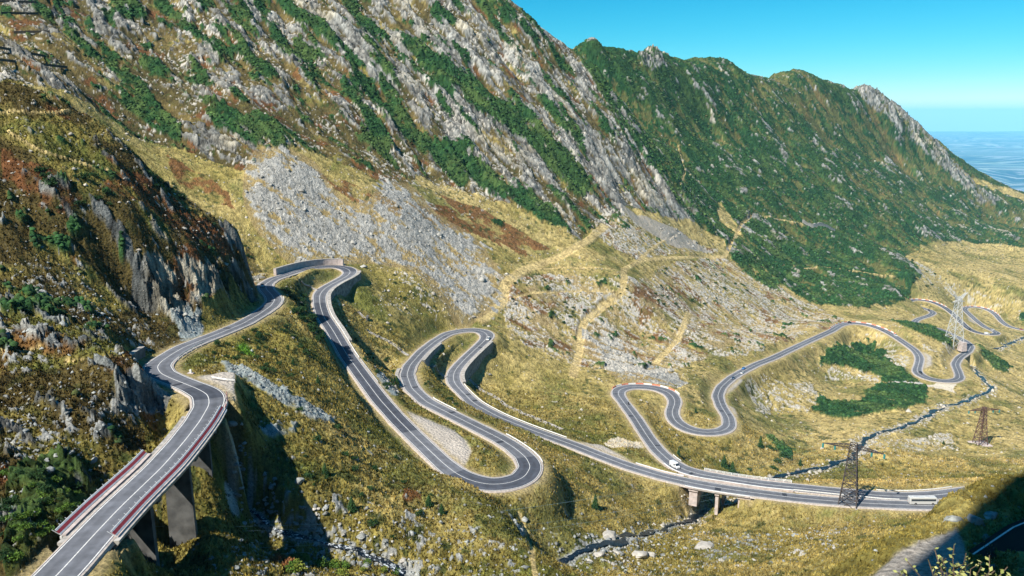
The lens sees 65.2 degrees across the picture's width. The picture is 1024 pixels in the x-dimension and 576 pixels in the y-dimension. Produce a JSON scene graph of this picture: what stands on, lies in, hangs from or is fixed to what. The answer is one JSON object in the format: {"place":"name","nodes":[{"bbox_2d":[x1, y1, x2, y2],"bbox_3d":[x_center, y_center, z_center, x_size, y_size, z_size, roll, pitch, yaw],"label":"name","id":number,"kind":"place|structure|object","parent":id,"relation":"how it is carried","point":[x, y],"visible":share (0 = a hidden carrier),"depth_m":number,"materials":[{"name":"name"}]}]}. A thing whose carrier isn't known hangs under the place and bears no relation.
{"place":"outdoors","nodes":[
{"label":"outdoors","id":0,"kind":"place"},
{"bbox_2d":[249,509,405,575],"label":"stream","id":1,"kind":"structure","parent":0,"point":[388,563],"depth_m":178.47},
{"bbox_2d":[0,0,1023,575],"bbox_3d":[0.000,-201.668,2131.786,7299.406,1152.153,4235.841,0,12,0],"label":"ground","id":2,"kind":"structure","parent":0,"point":[976,272],"depth_m":553.54,"materials":[{"name":"plant"}]},
{"bbox_2d":[0,502,12,511],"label":"shrub","id":3,"kind":"object","parent":2,"relation":"on","point":[5,507],"visible":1,"depth_m":122.70,"materials":[{"name":"green plant"}]},
{"bbox_2d":[0,552,14,560],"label":"shrub","id":4,"kind":"object","parent":2,"relation":"on","point":[4,556],"visible":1,"depth_m":112.30,"materials":[{"name":"green plant"}]},
{"bbox_2d":[3,495,19,503],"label":"shrub","id":5,"kind":"object","parent":2,"relation":"on","point":[13,498],"visible":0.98,"depth_m":130.58,"materials":[{"name":"green plant"}]},
{"bbox_2d":[3,511,20,520],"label":"shrub","id":6,"kind":"object","parent":2,"relation":"on","point":[7,516],"visible":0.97,"depth_m":119.58,"materials":[{"name":"green plant"}]},
{"bbox_2d":[5,549,24,560],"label":"shrub","id":7,"kind":"object","parent":2,"relation":"on","point":[17,556],"visible":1,"depth_m":112.72,"materials":[{"name":"green plant"}]},
{"bbox_2d":[12,534,23,541],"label":"shrub","id":8,"kind":"object","parent":2,"relation":"on","point":[17,538],"visible":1,"depth_m":115.99,"materials":[{"name":"green plant"}]},
{"bbox_2d":[0,0,36,3],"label":"snow fence","id":9,"kind":"object","parent":2,"relation":"on","point":[25,1],"visible":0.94,"depth_m":618.30,"materials":[{"name":"brown wood"}]},
{"bbox_2d":[1,11,38,14],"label":"snow fence","id":10,"kind":"object","parent":2,"relation":"on","point":[23,12],"visible":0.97,"depth_m":601.76,"materials":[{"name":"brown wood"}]},
{"bbox_2d":[15,468,25,474],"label":"shrub","id":11,"kind":"object","parent":2,"relation":"on","point":[19,471],"visible":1,"depth_m":140.38,"materials":[{"name":"green plant"}]},
{"bbox_2d":[0,46,48,57],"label":"snow fence","id":12,"kind":"object","parent":2,"relation":"on","point":[34,54],"visible":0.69,"depth_m":543.20,"materials":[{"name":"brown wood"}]},
{"bbox_2d":[17,521,32,530],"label":"shrub","id":13,"kind":"object","parent":2,"relation":"on","point":[25,526],"visible":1,"depth_m":117.92,"materials":[{"name":"green plant"}]},
{"bbox_2d":[18,509,33,518],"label":"shrub","id":14,"kind":"object","parent":2,"relation":"on","point":[29,513],"visible":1,"depth_m":120.10,"materials":[{"name":"green plant"}]},
{"bbox_2d":[13,29,49,32],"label":"snow fence","id":15,"kind":"object","parent":2,"relation":"on","point":[33,31],"visible":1,"depth_m":579.41,"materials":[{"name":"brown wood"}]},
{"bbox_2d":[0,58,67,68],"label":"snow fence","id":16,"kind":"object","parent":2,"relation":"on","point":[44,64],"visible":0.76,"depth_m":537.11,"materials":[{"name":"brown wood"}]},
{"bbox_2d":[28,508,41,517],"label":"shrub","id":17,"kind":"object","parent":2,"relation":"on","point":[37,513],"visible":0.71,"depth_m":122.64,"materials":[{"name":"green plant"}]},
{"bbox_2d":[32,470,42,478],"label":"shrub","id":18,"kind":"object","parent":2,"relation":"on","point":[39,473],"visible":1,"depth_m":139.29,"materials":[{"name":"green plant"}]},
{"bbox_2d":[33,164,44,172],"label":"shrub","id":19,"kind":"object","parent":2,"relation":"on","point":[36,169],"visible":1,"depth_m":269.50,"materials":[{"name":"green plant"}]},
{"bbox_2d":[35,519,47,527],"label":"shrub","id":20,"kind":"object","parent":2,"relation":"on","point":[42,524],"visible":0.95,"depth_m":121.50,"materials":[{"name":"green plant"}]},
{"bbox_2d":[36,530,46,536],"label":"shrub","id":21,"kind":"object","parent":2,"relation":"on","point":[41,533],"visible":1,"depth_m":119.12,"materials":[{"name":"green plant"}]},
{"bbox_2d":[36,496,51,503],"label":"shrub","id":22,"kind":"object","parent":2,"relation":"on","point":[43,499],"visible":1,"depth_m":130.18,"materials":[{"name":"green plant"}]},
{"bbox_2d":[37,483,50,492],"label":"shrub","id":23,"kind":"object","parent":2,"relation":"on","point":[44,488],"visible":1,"depth_m":132.93,"materials":[{"name":"green plant"}]},
{"bbox_2d":[38,491,53,497],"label":"shrub","id":24,"kind":"object","parent":2,"relation":"on","point":[41,496],"visible":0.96,"depth_m":132.95,"materials":[{"name":"green plant"}]},
{"bbox_2d":[40,176,55,182],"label":"shrub","id":25,"kind":"object","parent":2,"relation":"on","point":[53,178],"visible":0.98,"depth_m":266.24,"materials":[{"name":"green plant"}]},
{"bbox_2d":[43,525,55,533],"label":"shrub","id":26,"kind":"object","parent":2,"relation":"on","point":[49,528],"visible":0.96,"depth_m":121.14,"materials":[{"name":"green plant"}]},
{"bbox_2d":[47,466,54,472],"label":"boulder","id":27,"kind":"object","parent":2,"relation":"on","point":[51,469],"visible":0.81,"depth_m":146.15,"materials":[{"name":"stone"}]},
{"bbox_2d":[45,179,57,186],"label":"shrub","id":28,"kind":"object","parent":2,"relation":"on","point":[50,182],"visible":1,"depth_m":265.56,"materials":[{"name":"green plant"}]},
{"bbox_2d":[50,474,61,482],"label":"shrub","id":29,"kind":"object","parent":2,"relation":"on","point":[54,478],"visible":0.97,"depth_m":144.39,"materials":[{"name":"green plant"}]},
{"bbox_2d":[53,505,65,512],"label":"shrub","id":30,"kind":"object","parent":2,"relation":"on","point":[59,510],"visible":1,"depth_m":129.41,"materials":[{"name":"green plant"}]},
{"bbox_2d":[62,502,74,508],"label":"shrub","id":31,"kind":"object","parent":2,"relation":"on","point":[66,505],"visible":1,"depth_m":130.04,"materials":[{"name":"green plant"}]},
{"bbox_2d":[67,502,79,510],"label":"shrub","id":32,"kind":"object","parent":2,"relation":"on","point":[73,506],"visible":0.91,"depth_m":130.35,"materials":[{"name":"green plant"}]},
{"bbox_2d":[70,481,82,489],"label":"shrub","id":33,"kind":"object","parent":2,"relation":"on","point":[76,485],"visible":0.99,"depth_m":148.36,"materials":[{"name":"green plant"}]},
{"bbox_2d":[73,200,85,205],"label":"shrub","id":34,"kind":"object","parent":2,"relation":"on","point":[79,202],"visible":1,"depth_m":268.26,"materials":[{"name":"green plant"}]},
{"bbox_2d":[75,171,90,179],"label":"shrub","id":35,"kind":"object","parent":2,"relation":"on","point":[86,175],"visible":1,"depth_m":276.64,"materials":[{"name":"green plant"}]},
{"bbox_2d":[129,346,145,360],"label":"retaining wall","id":36,"kind":"structure","parent":2,"relation":"on","point":[138,353],"depth_m":229.12,"materials":[{"name":"concrete"}]},
{"bbox_2d":[52,405,226,566],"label":"road bridge","id":37,"kind":"structure","parent":2,"relation":"on","point":[136,522],"depth_m":143.50,"materials":[{"name":"concrete"}]},
{"bbox_2d":[228,421,237,426],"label":"boulder","id":38,"kind":"object","parent":2,"relation":"on","point":[232,423],"visible":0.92,"depth_m":185.95,"materials":[{"name":"stone"}]},
{"bbox_2d":[259,365,270,371],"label":"shrub","id":39,"kind":"object","parent":2,"relation":"on","point":[264,368],"visible":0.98,"depth_m":234.87,"materials":[{"name":"green plant"}]},
{"bbox_2d":[268,555,280,562],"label":"shrub","id":40,"kind":"object","parent":2,"relation":"on","point":[275,559],"visible":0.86,"depth_m":156.19,"materials":[{"name":"green plant"}]},
{"bbox_2d":[283,556,294,567],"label":"shrub","id":41,"kind":"object","parent":2,"relation":"on","point":[290,559],"visible":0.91,"depth_m":154.07,"materials":[{"name":"red plant"}]},
{"bbox_2d":[285,560,297,573],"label":"shrub","id":42,"kind":"object","parent":2,"relation":"on","point":[288,566],"visible":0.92,"depth_m":151.91,"materials":[{"name":"green plant"}]},
{"bbox_2d":[290,562,307,573],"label":"shrub","id":43,"kind":"object","parent":2,"relation":"on","point":[299,567],"visible":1,"depth_m":151.91,"materials":[{"name":"green plant"}]},
{"bbox_2d":[295,477,304,484],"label":"boulder","id":44,"kind":"object","parent":2,"relation":"on","point":[299,480],"visible":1,"depth_m":184.61,"materials":[{"name":"stone"}]},
{"bbox_2d":[273,258,343,275],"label":"retaining wall","id":45,"kind":"structure","parent":2,"relation":"on","point":[299,265],"depth_m":463.24,"materials":[{"name":"concrete"}]},
{"bbox_2d":[304,322,315,328],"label":"shrub","id":46,"kind":"object","parent":2,"relation":"on","point":[311,325],"visible":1,"depth_m":317.21,"materials":[{"name":"green plant"}]},
{"bbox_2d":[312,556,327,567],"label":"shrub","id":47,"kind":"object","parent":2,"relation":"on","point":[319,563],"visible":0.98,"depth_m":170.06,"materials":[{"name":"green plant"}]},
{"bbox_2d":[321,463,328,474],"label":"conifer","id":48,"kind":"object","parent":2,"relation":"on","point":[324,470],"visible":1,"depth_m":191.93,"materials":[{"name":"plant"}]},
{"bbox_2d":[328,560,339,568],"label":"shrub","id":49,"kind":"object","parent":2,"relation":"on","point":[335,565],"visible":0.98,"depth_m":171.08,"materials":[{"name":"green plant"}]},
{"bbox_2d":[336,567,348,575],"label":"shrub","id":50,"kind":"object","parent":2,"relation":"on","point":[342,572],"visible":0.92,"depth_m":166.21,"materials":[{"name":"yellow plant"}]},
{"bbox_2d":[328,270,360,341],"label":"retaining wall","id":51,"kind":"structure","parent":2,"relation":"on","point":[343,288],"depth_m":434.11,"materials":[{"name":"concrete"}]},
{"bbox_2d":[339,560,349,569],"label":"shrub","id":52,"kind":"object","parent":2,"relation":"on","point":[344,563],"visible":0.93,"depth_m":172.85,"materials":[{"name":"green plant"}]},
{"bbox_2d":[347,496,356,512],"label":"conifer","id":53,"kind":"object","parent":2,"relation":"on","point":[352,506],"visible":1,"depth_m":185.83,"materials":[{"name":"plant"}]},
{"bbox_2d":[364,518,374,526],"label":"shrub","id":54,"kind":"object","parent":2,"relation":"on","point":[369,522],"visible":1,"depth_m":184.18,"materials":[{"name":"green plant"}]},
{"bbox_2d":[378,565,387,572],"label":"shrub","id":55,"kind":"object","parent":2,"relation":"on","point":[382,569],"visible":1,"depth_m":173.81,"materials":[{"name":"green plant"}]},
{"bbox_2d":[367,329,408,355],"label":"drainage channel","id":56,"kind":"object","parent":2,"relation":"on","point":[400,349],"visible":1,"depth_m":417.69,"materials":[{"name":"concrete"}]},
{"bbox_2d":[395,368,401,387],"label":"retaining wall","id":57,"kind":"structure","parent":2,"relation":"on","point":[397,373],"depth_m":374.59,"materials":[{"name":"concrete"}]},
{"bbox_2d":[425,494,433,507],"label":"conifer","id":58,"kind":"object","parent":2,"relation":"on","point":[428,502],"visible":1,"depth_m":199.80,"materials":[{"name":"plant"}]},
{"bbox_2d":[422,343,441,366],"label":"retaining wall","id":59,"kind":"structure","parent":2,"relation":"on","point":[430,354],"depth_m":421.83,"materials":[{"name":"concrete"}]},
{"bbox_2d":[429,364,447,377],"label":"drainage channel","id":60,"kind":"object","parent":2,"relation":"on","point":[440,373],"visible":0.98,"depth_m":418.62,"materials":[{"name":"concrete"}]},
{"bbox_2d":[438,503,445,514],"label":"conifer","id":61,"kind":"object","parent":2,"relation":"on","point":[441,509],"visible":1,"depth_m":197.66,"materials":[{"name":"plant"}]},
{"bbox_2d":[462,341,492,383],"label":"retaining wall","id":62,"kind":"structure","parent":2,"relation":"on","point":[471,367],"depth_m":443.42,"materials":[{"name":"concrete"}]},
{"bbox_2d":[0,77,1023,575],"bbox_3d":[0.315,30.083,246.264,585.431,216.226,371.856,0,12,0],"label":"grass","id":63,"kind":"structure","parent":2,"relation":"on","point":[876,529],"depth_m":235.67,"materials":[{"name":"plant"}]},
{"bbox_2d":[0,0,1023,458],"bbox_3d":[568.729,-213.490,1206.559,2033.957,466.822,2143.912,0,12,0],"label":"dwarf pines","id":64,"kind":"object","parent":2,"relation":"on","point":[142,86],"visible":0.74,"depth_m":796.18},
{"bbox_2d":[0,0,1023,575],"bbox_3d":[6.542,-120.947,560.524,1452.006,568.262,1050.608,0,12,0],"label":"stones","id":65,"kind":"object","parent":2,"relation":"on","point":[326,506],"visible":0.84,"depth_m":269.15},
{"bbox_2d":[469,377,563,429],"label":"drainage channel","id":66,"kind":"object","parent":2,"relation":"on","point":[491,394],"visible":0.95,"depth_m":414.50,"materials":[{"name":"concrete"}]},
{"bbox_2d":[591,494,598,509],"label":"conifer","id":67,"kind":"object","parent":2,"relation":"on","point":[595,504],"visible":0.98,"depth_m":265.04,"materials":[{"name":"plant"}]},
{"bbox_2d":[591,551,604,556],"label":"boulder","id":68,"kind":"object","parent":2,"relation":"on","point":[601,554],"visible":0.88,"depth_m":226.70,"materials":[{"name":"stone"}]},
{"bbox_2d":[602,530,615,539],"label":"boulder","id":69,"kind":"object","parent":2,"relation":"on","point":[609,534],"visible":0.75,"depth_m":243.39,"materials":[{"name":"stone"}]},
{"bbox_2d":[632,550,647,558],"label":"boulder","id":70,"kind":"object","parent":2,"relation":"on","point":[640,554],"visible":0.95,"depth_m":236.11,"materials":[{"name":"stone"}]},
{"bbox_2d":[695,541,713,549],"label":"boulder","id":71,"kind":"object","parent":2,"relation":"on","point":[703,545],"visible":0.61,"depth_m":252.68,"materials":[{"name":"stone"}]},
{"bbox_2d":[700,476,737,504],"bbox_3d":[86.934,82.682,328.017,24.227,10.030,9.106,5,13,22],"label":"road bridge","id":72,"kind":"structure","parent":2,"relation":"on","point":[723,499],"depth_m":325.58,"materials":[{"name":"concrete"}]},
{"bbox_2d":[704,468,791,482],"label":"railing","id":73,"kind":"object","parent":72,"relation":"on","point":[755,477],"visible":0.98,"depth_m":327.26,"materials":[{"name":"white paint"}]},
{"bbox_2d":[688,479,750,514],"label":"road bridge","id":74,"kind":"structure","parent":2,"relation":"on","point":[695,493],"depth_m":317.35,"materials":[{"name":"concrete"}]},
{"bbox_2d":[685,485,749,497],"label":"parapet","id":75,"kind":"structure","parent":74,"relation":"on","point":[690,487],"depth_m":312.99,"materials":[{"name":"concrete"}]},
{"bbox_2d":[720,455,728,468],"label":"conifer","id":76,"kind":"object","parent":2,"relation":"on","point":[723,462],"visible":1,"depth_m":381.63,"materials":[{"name":"plant"}]},
{"bbox_2d":[728,462,735,474],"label":"conifer","id":77,"kind":"object","parent":2,"relation":"on","point":[732,467],"visible":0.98,"depth_m":376.09,"materials":[{"name":"plant"}]},
{"bbox_2d":[757,436,763,447],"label":"conifer","id":78,"kind":"object","parent":2,"relation":"on","point":[760,444],"visible":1,"depth_m":419.77,"materials":[{"name":"plant"}]},
{"bbox_2d":[778,451,789,457],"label":"shrub","id":79,"kind":"object","parent":2,"relation":"on","point":[784,454],"visible":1,"depth_m":412.33,"materials":[{"name":"green plant"}]},
{"bbox_2d":[802,219,834,230],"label":"stone wall","id":80,"kind":"structure","parent":2,"relation":"on","point":[813,225],"depth_m":1194.01,"materials":[{"name":"stone"}]},
{"bbox_2d":[822,442,885,509],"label":"electricity pylon","id":81,"kind":"object","parent":2,"relation":"on","point":[856,463],"visible":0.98,"depth_m":300.93,"materials":[{"name":"brown metal"}]},
{"bbox_2d":[256,448,821,530],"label":"power cable","id":82,"kind":"object","parent":81,"relation":"hanging from","point":[557,503],"visible":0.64,"depth_m":234.53,"materials":[{"name":"black metal"}]},
{"bbox_2d":[276,452,825,525],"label":"power cable","id":83,"kind":"object","parent":81,"relation":"hanging from","point":[586,499],"visible":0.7,"depth_m":235.47,"materials":[{"name":"black metal"}]},
{"bbox_2d":[263,460,857,547],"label":"power cable","id":84,"kind":"object","parent":81,"relation":"hanging from","point":[612,512],"visible":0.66,"depth_m":237.24,"materials":[{"name":"black metal"}]},
{"bbox_2d":[282,463,867,553],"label":"power cable","id":85,"kind":"object","parent":81,"relation":"hanging from","point":[644,512],"visible":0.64,"depth_m":237.94,"materials":[{"name":"metal"}]},
{"bbox_2d":[893,543,1010,575],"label":"shrub","id":86,"kind":"object","parent":2,"relation":"on","point":[954,566],"visible":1,"depth_m":8.84,"materials":[{"name":"green plant"}]},
{"bbox_2d":[943,515,962,521],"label":"boulder","id":87,"kind":"object","parent":2,"relation":"on","point":[952,518],"visible":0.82,"depth_m":71.03,"materials":[{"name":"stone"}]},
{"bbox_2d":[945,293,966,351],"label":"electricity pylon","id":88,"kind":"object","parent":2,"relation":"on","point":[962,346],"visible":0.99,"depth_m":734.94,"materials":[{"name":"metal"}]},
{"bbox_2d":[966,514,984,525],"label":"boulder","id":89,"kind":"object","parent":2,"relation":"on","point":[976,520],"visible":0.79,"depth_m":71.18,"materials":[{"name":"stone"}]},
{"bbox_2d":[968,406,999,446],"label":"electricity pylon","id":90,"kind":"object","parent":2,"relation":"on","point":[978,441],"visible":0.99,"depth_m":486.12,"materials":[{"name":"metal"}]},
{"bbox_2d":[983,511,997,519],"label":"boulder","id":91,"kind":"object","parent":2,"relation":"on","point":[992,515],"visible":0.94,"depth_m":72.34,"materials":[{"name":"stone"}]},
{"bbox_2d":[993,337,1023,348],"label":"stream","id":92,"kind":"structure","parent":2,"relation":"on","point":[1009,343],"depth_m":950.92,"materials":[{"name":"liquid"}]},
{"bbox_2d":[31,265,1023,575],"bbox_3d":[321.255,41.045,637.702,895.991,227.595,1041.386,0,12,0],"label":"road","id":93,"kind":"structure","parent":0,"point":[83,547],"depth_m":310.82,"materials":[{"name":"asphalt"}]},
{"bbox_2d":[178,342,203,357],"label":"guard rail","id":94,"kind":"object","parent":93,"relation":"on","point":[189,349],"visible":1,"depth_m":241.57,"materials":[{"name":"metal"}]},
{"bbox_2d":[327,294,358,356],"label":"guard rail","id":95,"kind":"object","parent":93,"relation":"on","point":[340,327],"visible":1,"depth_m":368.30,"materials":[{"name":"metal"}]},
{"bbox_2d":[465,385,565,436],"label":"guard rail","id":96,"kind":"object","parent":93,"relation":"on","point":[512,416],"visible":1,"depth_m":374.80,"materials":[{"name":"metal"}]},
{"bbox_2d":[506,433,542,462],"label":"guard rail","id":97,"kind":"object","parent":93,"relation":"on","point":[525,445],"visible":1,"depth_m":272.99,"materials":[{"name":"metal"}]},
{"bbox_2d":[612,383,679,394],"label":"crash barrier","id":98,"kind":"object","parent":93,"relation":"on","point":[646,384],"visible":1,"depth_m":472.50,"materials":[{"name":"metal"}]},
{"bbox_2d":[636,462,683,476],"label":"parapet","id":99,"kind":"structure","parent":93,"relation":"on","point":[660,470],"depth_m":331.11,"materials":[{"name":"concrete"}]},
{"bbox_2d":[669,460,679,468],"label":"van","id":100,"kind":"object","parent":93,"relation":"on","point":[674,464],"visible":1,"depth_m":337.97,"materials":[{"name":"white paint"}]},
{"bbox_2d":[663,463,793,492],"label":"parapet","id":101,"kind":"structure","parent":93,"relation":"on","point":[734,483],"depth_m":321.64,"materials":[{"name":"concrete"}]},
{"bbox_2d":[793,489,899,499],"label":"guard rail","id":102,"kind":"object","parent":93,"relation":"on","point":[844,494],"visible":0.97,"depth_m":310.77,"materials":[{"name":"metal"}]},
{"bbox_2d":[829,321,895,333],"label":"crash barrier","id":103,"kind":"object","parent":93,"relation":"on","point":[863,322],"visible":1,"depth_m":750.18,"materials":[{"name":"metal"}]},
{"bbox_2d":[876,486,951,490],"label":"guard rail","id":104,"kind":"object","parent":93,"relation":"on","point":[914,490],"visible":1,"depth_m":315.19,"materials":[{"name":"metal"}]},
{"bbox_2d":[511,0,1023,130],"label":"sky","id":105,"kind":"structure","parent":0,"point":[954,65],"materials":[{"name":"blue"}]},
{"bbox_2d":[559,366,993,563],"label":"stream","id":106,"kind":"structure","parent":0,"point":[622,541],"depth_m":323.39,"materials":[{"name":"liquid"}]},
{"bbox_2d":[907,495,937,504],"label":"coach","id":107,"kind":"object","parent":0,"point":[923,499],"visible":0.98,"depth_m":303.08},
{"bbox_2d":[912,499,935,500],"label":"side windows","id":108,"kind":"structure","parent":107,"relation":"in","point":[912,499],"depth_m":302.84,"materials":[{"name":"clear glass"}]},
{"bbox_2d":[927,131,1023,191],"bbox_3d":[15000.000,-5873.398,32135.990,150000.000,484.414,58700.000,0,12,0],"label":"sea","id":109,"kind":"structure","parent":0,"point":[997,156],"depth_m":29286.18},
{"bbox_2d":[968,519,1023,557],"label":"road","id":110,"kind":"structure","parent":0,"point":[1010,537],"depth_m":67.08,"materials":[{"name":"asphalt"}]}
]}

